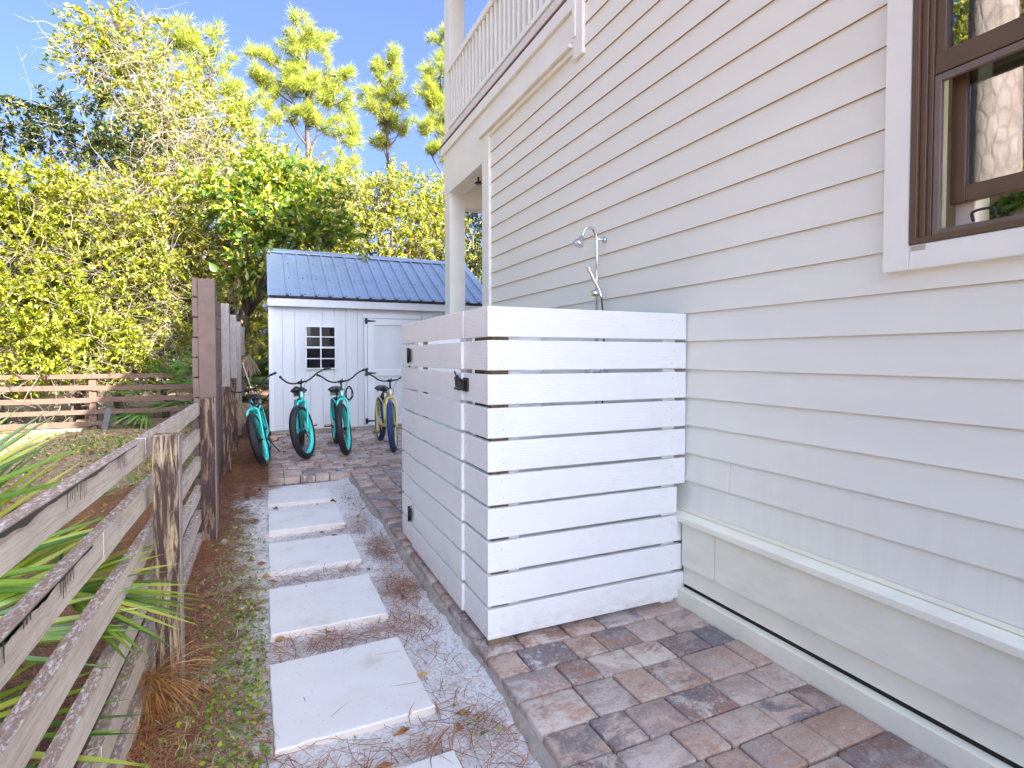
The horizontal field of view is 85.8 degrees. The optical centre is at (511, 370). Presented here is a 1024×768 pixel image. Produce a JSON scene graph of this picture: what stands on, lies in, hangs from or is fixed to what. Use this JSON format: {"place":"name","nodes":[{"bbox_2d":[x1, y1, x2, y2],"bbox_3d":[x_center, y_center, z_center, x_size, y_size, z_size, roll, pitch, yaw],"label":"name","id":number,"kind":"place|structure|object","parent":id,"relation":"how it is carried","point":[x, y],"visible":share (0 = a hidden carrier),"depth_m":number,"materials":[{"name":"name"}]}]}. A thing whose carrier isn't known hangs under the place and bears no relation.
{"place":"outdoors","nodes":[
{"label":"outdoors","id":0,"kind":"place"},
{"bbox_2d":[0,0,488,358],"label":"sky","id":1,"kind":"structure","parent":0,"point":[364,27],"materials":[{"name":"blue"}]},
{"bbox_2d":[0,359,641,767],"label":"ground","id":2,"kind":"structure","parent":0,"point":[450,641],"depth_m":2.84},
{"bbox_2d":[30,428,82,433],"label":"edging block","id":3,"kind":"structure","parent":2,"relation":"on","point":[59,430],"depth_m":10.36,"materials":[{"name":"concrete"}]},
{"bbox_2d":[0,142,132,424],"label":"wax myrtle","id":4,"kind":"object","parent":2,"relation":"on","point":[10,200],"visible":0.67,"depth_m":11.06,"materials":[{"name":"green plant"}]},
{"bbox_2d":[0,48,186,418],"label":"oak tree","id":5,"kind":"object","parent":2,"relation":"on","point":[30,135],"visible":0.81,"depth_m":12.20,"materials":[{"name":"green plant"}]},
{"bbox_2d":[0,208,190,431],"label":"wax myrtle","id":6,"kind":"object","parent":2,"relation":"on","point":[33,345],"visible":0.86,"depth_m":10.86,"materials":[{"name":"green plant"}]},
{"bbox_2d":[0,373,194,429],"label":"yard fence","id":7,"kind":"object","parent":2,"relation":"on","point":[93,399],"visible":0.59,"depth_m":10.71,"materials":[{"name":"brown wood"}]},
{"bbox_2d":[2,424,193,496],"bbox_3d":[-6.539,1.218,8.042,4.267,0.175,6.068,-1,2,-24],"label":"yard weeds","id":8,"kind":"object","parent":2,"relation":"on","point":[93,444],"visible":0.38,"depth_m":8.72,"materials":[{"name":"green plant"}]},
{"bbox_2d":[0,388,198,767],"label":"palmetto","id":9,"kind":"object","parent":2,"relation":"on","point":[14,588],"visible":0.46,"depth_m":1.85,"materials":[{"name":"green plant"}]},
{"bbox_2d":[101,408,111,429],"bbox_3d":[-7.914,0.943,10.753,0.092,0.433,0.177,0,2,10],"label":"leaning board","id":10,"kind":"object","parent":2,"relation":"on","point":[107,415],"visible":0.93,"depth_m":10.75,"materials":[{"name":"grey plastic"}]},
{"bbox_2d":[0,397,217,767],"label":"rail fence","id":11,"kind":"object","parent":2,"relation":"on","point":[28,618],"visible":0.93,"depth_m":1.71,"materials":[{"name":"brown wood"}]},
{"bbox_2d":[0,427,221,509],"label":"yard grass","id":12,"kind":"structure","parent":2,"relation":"on","point":[79,459],"depth_m":7.73,"materials":[{"name":"green plant"}]},
{"bbox_2d":[0,109,229,419],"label":"yaupon bush","id":13,"kind":"object","parent":2,"relation":"on","point":[104,258],"visible":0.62,"depth_m":11.74,"materials":[{"name":"green plant"}]},
{"bbox_2d":[0,478,242,767],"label":"pine straw","id":14,"kind":"object","parent":2,"relation":"on","point":[104,499],"visible":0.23,"depth_m":3.06,"materials":[{"name":"brown plant"}]},
{"bbox_2d":[0,251,268,423],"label":"dry stems","id":15,"kind":"object","parent":2,"relation":"on","point":[69,405],"visible":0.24,"depth_m":11.93,"materials":[{"name":"brown plant"}]},
{"bbox_2d":[75,612,227,742],"bbox_3d":[-1.434,1.180,2.187,0.556,0.373,0.434,-1,2,-24],"label":"pine sprig","id":16,"kind":"object","parent":2,"relation":"on","point":[149,684],"visible":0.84,"depth_m":2.20,"materials":[{"name":"plant"}]},
{"bbox_2d":[47,161,256,417],"bbox_3d":[-7.806,-1.711,12.392,3.913,5.672,3.579,-1,2,-24],"label":"yaupon bush","id":17,"kind":"object","parent":2,"relation":"on","point":[198,232],"visible":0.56,"depth_m":12.15,"materials":[{"name":"green plant"}]},
{"bbox_2d":[102,361,248,429],"bbox_3d":[-7.131,0.508,11.719,3.066,1.502,2.560,0,2,16],"label":"palmetto","id":18,"kind":"object","parent":2,"relation":"on","point":[145,415],"visible":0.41,"depth_m":11.18,"materials":[{"name":"green plant"}]},
{"bbox_2d":[76,9,275,259],"bbox_3d":[-12.354,-6.218,20.571,6.817,14.240,3.071,-1,2,-24],"label":"pine tree","id":19,"kind":"object","parent":2,"relation":"on","point":[185,38],"visible":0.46,"depth_m":20.50,"materials":[{"name":"green plant"}]},
{"bbox_2d":[14,0,371,400],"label":"oak tree","id":20,"kind":"object","parent":2,"relation":"on","point":[121,62],"visible":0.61,"depth_m":13.31,"materials":[{"name":"green plant"}]},
{"bbox_2d":[30,471,370,767],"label":"pine straw","id":21,"kind":"object","parent":2,"relation":"on","point":[193,730],"visible":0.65,"depth_m":2.30,"materials":[{"name":"brown plant"}]},
{"bbox_2d":[132,474,280,767],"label":"dry grass","id":22,"kind":"structure","parent":2,"relation":"on","point":[208,685],"depth_m":2.50,"materials":[{"name":"plant"}]},
{"bbox_2d":[150,343,268,400],"bbox_3d":[-6.696,0.194,12.833,3.255,1.632,2.757,1,2,42],"label":"palmetto","id":23,"kind":"object","parent":2,"relation":"on","point":[185,369],"visible":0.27,"depth_m":12.32,"materials":[{"name":"green plant"}]},
{"bbox_2d":[201,674,217,682],"bbox_3d":[-1.327,1.354,2.421,0.053,0.023,0.063,1,2,26],"label":"rock","id":24,"kind":"object","parent":2,"relation":"on","point":[207,680],"visible":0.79,"depth_m":2.41,"materials":[{"name":"grey stone"}]},
{"bbox_2d":[191,277,245,533],"bbox_3d":[-4.083,0.243,8.042,0.168,2.180,8.140,-1,2,-24],"label":"plank fence","id":25,"kind":"object","parent":2,"relation":"on","point":[218,346],"visible":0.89,"depth_m":6.09,"materials":[{"name":"brown paint"}]},
{"bbox_2d":[238,393,250,427],"bbox_3d":[-4.501,0.672,9.476,0.385,0.608,0.467,-1,2,-24],"label":"dead palm frond","id":26,"kind":"object","parent":25,"relation":"attached to","point":[243,408],"visible":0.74,"depth_m":9.28,"materials":[{"name":"brown plant"}]},
{"bbox_2d":[241,346,260,379],"bbox_3d":[-5.095,-0.158,10.402,0.600,0.658,0.295,-1,2,-41],"label":"dead palm frond","id":27,"kind":"object","parent":25,"relation":"hanging from","point":[250,364],"visible":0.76,"depth_m":10.41,"materials":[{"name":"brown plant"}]},
{"bbox_2d":[190,354,268,405],"bbox_3d":[-5.752,0.049,12.477,2.580,1.541,2.722,-1,2,-24],"label":"palmetto","id":28,"kind":"object","parent":2,"relation":"on","point":[263,373],"visible":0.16,"depth_m":11.80,"materials":[{"name":"green plant"}]},
{"bbox_2d":[0,425,471,767],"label":"fallen leaves","id":29,"kind":"object","parent":2,"relation":"on","point":[329,631],"visible":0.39,"depth_m":6.76,"materials":[{"name":"brown plant"}]},
{"bbox_2d":[0,215,481,399],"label":"woodland","id":30,"kind":"object","parent":2,"relation":"on","point":[261,325],"visible":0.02,"depth_m":22.17,"materials":[{"name":"green plant"}]},
{"bbox_2d":[130,140,366,322],"bbox_3d":[-6.595,-2.487,14.203,6.239,7.142,3.914,-1,2,-24],"label":"oak tree","id":31,"kind":"object","parent":2,"relation":"on","point":[226,243],"visible":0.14,"depth_m":13.45,"materials":[{"name":"green plant"}]},
{"bbox_2d":[242,362,257,405],"bbox_3d":[-4.402,0.437,9.384,0.946,1.174,0.050,1,2,42],"label":"leaning plank","id":32,"kind":"object","parent":2,"relation":"on","point":[246,375],"visible":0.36,"depth_m":9.52,"materials":[{"name":"beige wood"}]},
{"bbox_2d":[219,435,286,511],"bbox_3d":[-3.583,1.165,7.589,0.959,0.150,5.621,-1,2,-24],"label":"pine straw","id":33,"kind":"object","parent":2,"relation":"on","point":[242,474],"visible":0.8,"depth_m":6.38,"materials":[{"name":"brown plant"}]},
{"bbox_2d":[231,372,280,467],"bbox_3d":[-3.432,0.649,7.457,0.735,1.146,1.844,-15,7,-21],"label":"bicycle","id":34,"kind":"object","parent":33,"relation":"on","point":[256,424],"visible":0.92,"depth_m":7.09,"materials":[{"name":"teal metal"}]},
{"bbox_2d":[248,394,257,405],"bbox_3d":[-3.331,0.373,7.094,0.120,0.148,0.074,-1,2,-24],"label":"cable lock","id":35,"kind":"object","parent":34,"relation":"hanging from","point":[250,402],"visible":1,"depth_m":7.07,"materials":[{"name":"black plastic"}]},
{"bbox_2d":[242,393,268,420],"bbox_3d":[-5.109,0.583,10.941,1.926,1.156,2.161,-1,2,-24],"label":"palmetto","id":36,"kind":"object","parent":2,"relation":"on","point":[262,399],"visible":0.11,"depth_m":10.41,"materials":[{"name":"green plant"}]},
{"bbox_2d":[250,692,261,700],"bbox_3d":[-1.067,1.351,2.284,0.056,0.026,0.049,1,2,24],"label":"rock","id":37,"kind":"object","parent":2,"relation":"on","point":[255,694],"visible":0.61,"depth_m":2.27,"materials":[{"name":"grey stone"}]},
{"bbox_2d":[178,141,366,338],"bbox_3d":[-5.241,-1.995,12.255,3.816,6.298,3.691,-1,2,-24],"label":"magnolia","id":38,"kind":"object","parent":2,"relation":"on","point":[286,189],"visible":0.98,"depth_m":11.66,"materials":[{"name":"green plant"}]},
{"bbox_2d":[267,485,332,507],"bbox_3d":[-2.147,1.270,5.564,0.592,0.055,0.610,0,2,-24],"label":"stepping stone","id":39,"kind":"object","parent":2,"relation":"on","point":[307,495],"visible":0.96,"depth_m":5.47,"materials":[{"name":"concrete"}]},
{"bbox_2d":[239,3,366,246],"bbox_3d":[-9.033,-7.452,24.269,5.522,16.499,3.161,-1,2,-24],"label":"pine tree","id":40,"kind":"object","parent":2,"relation":"on","point":[293,82],"visible":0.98,"depth_m":23.93,"materials":[{"name":"green plant"}]},
{"bbox_2d":[268,505,345,536],"bbox_3d":[-1.788,1.288,4.762,0.592,0.054,0.610,0,2,-25],"label":"stepping stone","id":41,"kind":"object","parent":2,"relation":"on","point":[298,521],"visible":0.98,"depth_m":4.65,"materials":[{"name":"concrete"}]},
{"bbox_2d":[268,534,361,575],"bbox_3d":[-1.421,1.317,3.941,0.592,0.054,0.610,-1,2,-24],"label":"stepping stone","id":42,"kind":"object","parent":2,"relation":"on","point":[315,553],"visible":0.98,"depth_m":3.88,"materials":[{"name":"concrete"}]},
{"bbox_2d":[131,511,499,767],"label":"ground cover","id":43,"kind":"object","parent":2,"relation":"on","point":[239,712],"visible":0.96,"depth_m":2.27,"materials":[{"name":"green plant"}]},
{"bbox_2d":[268,574,387,642],"bbox_3d":[-1.062,1.334,3.137,0.593,0.054,0.610,-1,1,-25],"label":"stepping stone","id":44,"kind":"object","parent":2,"relation":"on","point":[296,610],"visible":0.98,"depth_m":3.06,"materials":[{"name":"concrete"}]},
{"bbox_2d":[170,490,528,767],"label":"fallen leaves","id":45,"kind":"object","parent":2,"relation":"on","point":[427,655],"visible":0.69,"depth_m":2.75,"materials":[{"name":"brown plant"}]},
{"bbox_2d":[269,637,435,756],"bbox_3d":[-0.699,1.353,2.334,0.592,0.054,0.609,-1,2,-26],"label":"stepping stone","id":46,"kind":"object","parent":2,"relation":"on","point":[363,680],"visible":0.97,"depth_m":2.26,"materials":[{"name":"concrete"}]},
{"bbox_2d":[266,248,481,435],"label":"storage shed","id":47,"kind":"structure","parent":2,"relation":"on","point":[343,315],"depth_m":9.95,"materials":[{"name":"white paint"}]},
{"bbox_2d":[257,206,369,278],"bbox_3d":[-4.227,-2.688,11.488,2.156,1.873,1.720,-1,2,-29],"label":"vine","id":48,"kind":"object","parent":47,"relation":"on","point":[262,268],"visible":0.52,"depth_m":11.14,"materials":[{"name":"green plant"}]},
{"bbox_2d":[305,326,335,368],"bbox_3d":[-3.348,-0.406,9.646,0.515,0.752,0.040,-1,2,-24],"label":"window","id":49,"kind":"structure","parent":47,"relation":"in","point":[320,341],"depth_m":9.64,"materials":[{"name":"paint"}]},
{"bbox_2d":[365,318,415,424],"bbox_3d":[-2.228,0.012,10.164,0.945,1.947,0.078,-1,2,-24],"label":"door","id":50,"kind":"structure","parent":47,"relation":"in","point":[384,344],"depth_m":10.12,"materials":[{"name":"white paint"}]},
{"bbox_2d":[354,38,415,256],"bbox_3d":[-6.331,-7.883,27.656,3.409,17.175,2.692,-1,2,-24],"label":"pine tree","id":51,"kind":"object","parent":2,"relation":"on","point":[389,120],"visible":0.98,"depth_m":27.34,"materials":[{"name":"green plant"}]},
{"bbox_2d":[299,153,481,271],"bbox_3d":[-3.770,-2.945,17.798,6.799,7.864,3.674,-1,2,-24],"label":"oak tree","id":52,"kind":"object","parent":2,"relation":"on","point":[419,244],"visible":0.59,"depth_m":17.56,"materials":[{"name":"green plant"}]},
{"bbox_2d":[254,479,537,767],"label":"gravel","id":53,"kind":"structure","parent":2,"relation":"on","point":[403,581],"depth_m":2.66,"materials":[{"name":"grey gravel"}]},
{"bbox_2d":[405,21,444,173],"bbox_3d":[-2.915,-7.693,25.957,4.387,16.889,2.900,-1,2,-24],"label":"pine tree","id":54,"kind":"object","parent":2,"relation":"on","point":[433,97],"visible":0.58,"depth_m":25.15,"materials":[{"name":"green plant"}]},
{"bbox_2d":[400,750,461,767],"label":"stepping stone","id":55,"kind":"object","parent":2,"relation":"on","point":[438,761],"visible":1,"depth_m":1.88,"materials":[{"name":"concrete"}]},
{"bbox_2d":[416,197,469,256],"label":"pine tree","id":56,"kind":"object","parent":2,"relation":"on","point":[435,235],"visible":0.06,"depth_m":21.42,"materials":[{"name":"green plant"}]},
{"bbox_2d":[435,212,481,283],"bbox_3d":[-0.899,-2.942,19.591,4.168,7.761,3.230,-1,2,-24],"label":"oak tree","id":57,"kind":"object","parent":2,"relation":"on","point":[477,262],"visible":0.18,"depth_m":18.75,"materials":[{"name":"green plant"}]},
{"bbox_2d":[439,0,1023,767],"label":"house","id":58,"kind":"structure","parent":2,"relation":"on","point":[785,206],"depth_m":2.34,"materials":[{"name":"beige paint"}]},
{"bbox_2d":[474,177,481,184],"bbox_3d":[-0.264,-2.091,6.024,0.089,0.165,0.508,-1,2,-33],"label":"porch fixture","id":59,"kind":"object","parent":58,"relation":"attached to","point":[477,182],"visible":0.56,"depth_m":6.19,"materials":[{"name":"black plastic"}]},
{"bbox_2d":[572,226,607,403],"bbox_3d":[0.539,-0.316,3.660,0.227,1.289,0.224,1,2,35],"label":"outdoor shower","id":60,"kind":"object","parent":58,"relation":"attached to","point":[596,293],"visible":0.7,"depth_m":3.66,"materials":[{"name":"silver metal"}]},
{"bbox_2d":[882,0,1023,273],"bbox_3d":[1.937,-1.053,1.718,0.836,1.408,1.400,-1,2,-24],"label":"window","id":61,"kind":"structure","parent":58,"relation":"in","point":[921,55],"depth_m":1.87,"materials":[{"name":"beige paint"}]},
{"bbox_2d":[989,190,1023,218],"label":"potted plant","id":62,"kind":"object","parent":58,"relation":"on","point":[1004,205],"visible":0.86,"depth_m":1.85,"materials":[{"name":"green plant"}]},
{"bbox_2d":[268,429,947,767],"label":"patio","id":63,"kind":"structure","parent":0,"point":[670,684],"depth_m":2.24,"materials":[{"name":"brick"}]},
{"bbox_2d":[279,366,330,458],"bbox_3d":[-2.905,0.542,7.787,0.675,1.191,1.819,-3,3,-24],"label":"bicycle","id":64,"kind":"object","parent":63,"relation":"on","point":[299,416],"visible":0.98,"depth_m":7.37,"materials":[{"name":"teal metal"}]},
{"bbox_2d":[293,386,299,395],"bbox_3d":[-2.931,0.271,7.497,0.107,0.127,0.070,-1,2,-24],"label":"cable lock","id":65,"kind":"object","parent":64,"relation":"hanging from","point":[298,390],"visible":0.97,"depth_m":7.48,"materials":[{"name":"black plastic"}]},
{"bbox_2d":[316,368,367,454],"bbox_3d":[-2.491,0.543,8.047,0.663,1.180,1.785,-1,2,-34],"label":"bicycle","id":66,"kind":"object","parent":63,"relation":"on","point":[339,410],"visible":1,"depth_m":7.70,"materials":[{"name":"teal metal"}]},
{"bbox_2d":[345,386,353,401],"bbox_3d":[-2.298,0.320,7.759,0.119,0.223,0.072,-1,2,-24],"label":"cable lock","id":67,"kind":"object","parent":66,"relation":"hanging from","point":[351,393],"visible":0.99,"depth_m":7.75,"materials":[{"name":"black plastic"}]},
{"bbox_2d":[365,372,401,451],"bbox_3d":[-1.855,0.546,8.331,0.674,1.163,1.792,-1,2,-32],"label":"bicycle","id":68,"kind":"object","parent":63,"relation":"on","point":[388,418],"visible":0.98,"depth_m":8.01,"materials":[{"name":"yellow metal"}]},
{"bbox_2d":[401,306,685,645],"bbox_3d":[0.042,0.470,3.556,1.202,1.592,1.741,-1,2,-24],"label":"shower enclosure","id":69,"kind":"object","parent":63,"relation":"on","point":[502,556],"visible":1,"depth_m":2.79,"materials":[{"name":"white paint"}]}
]}

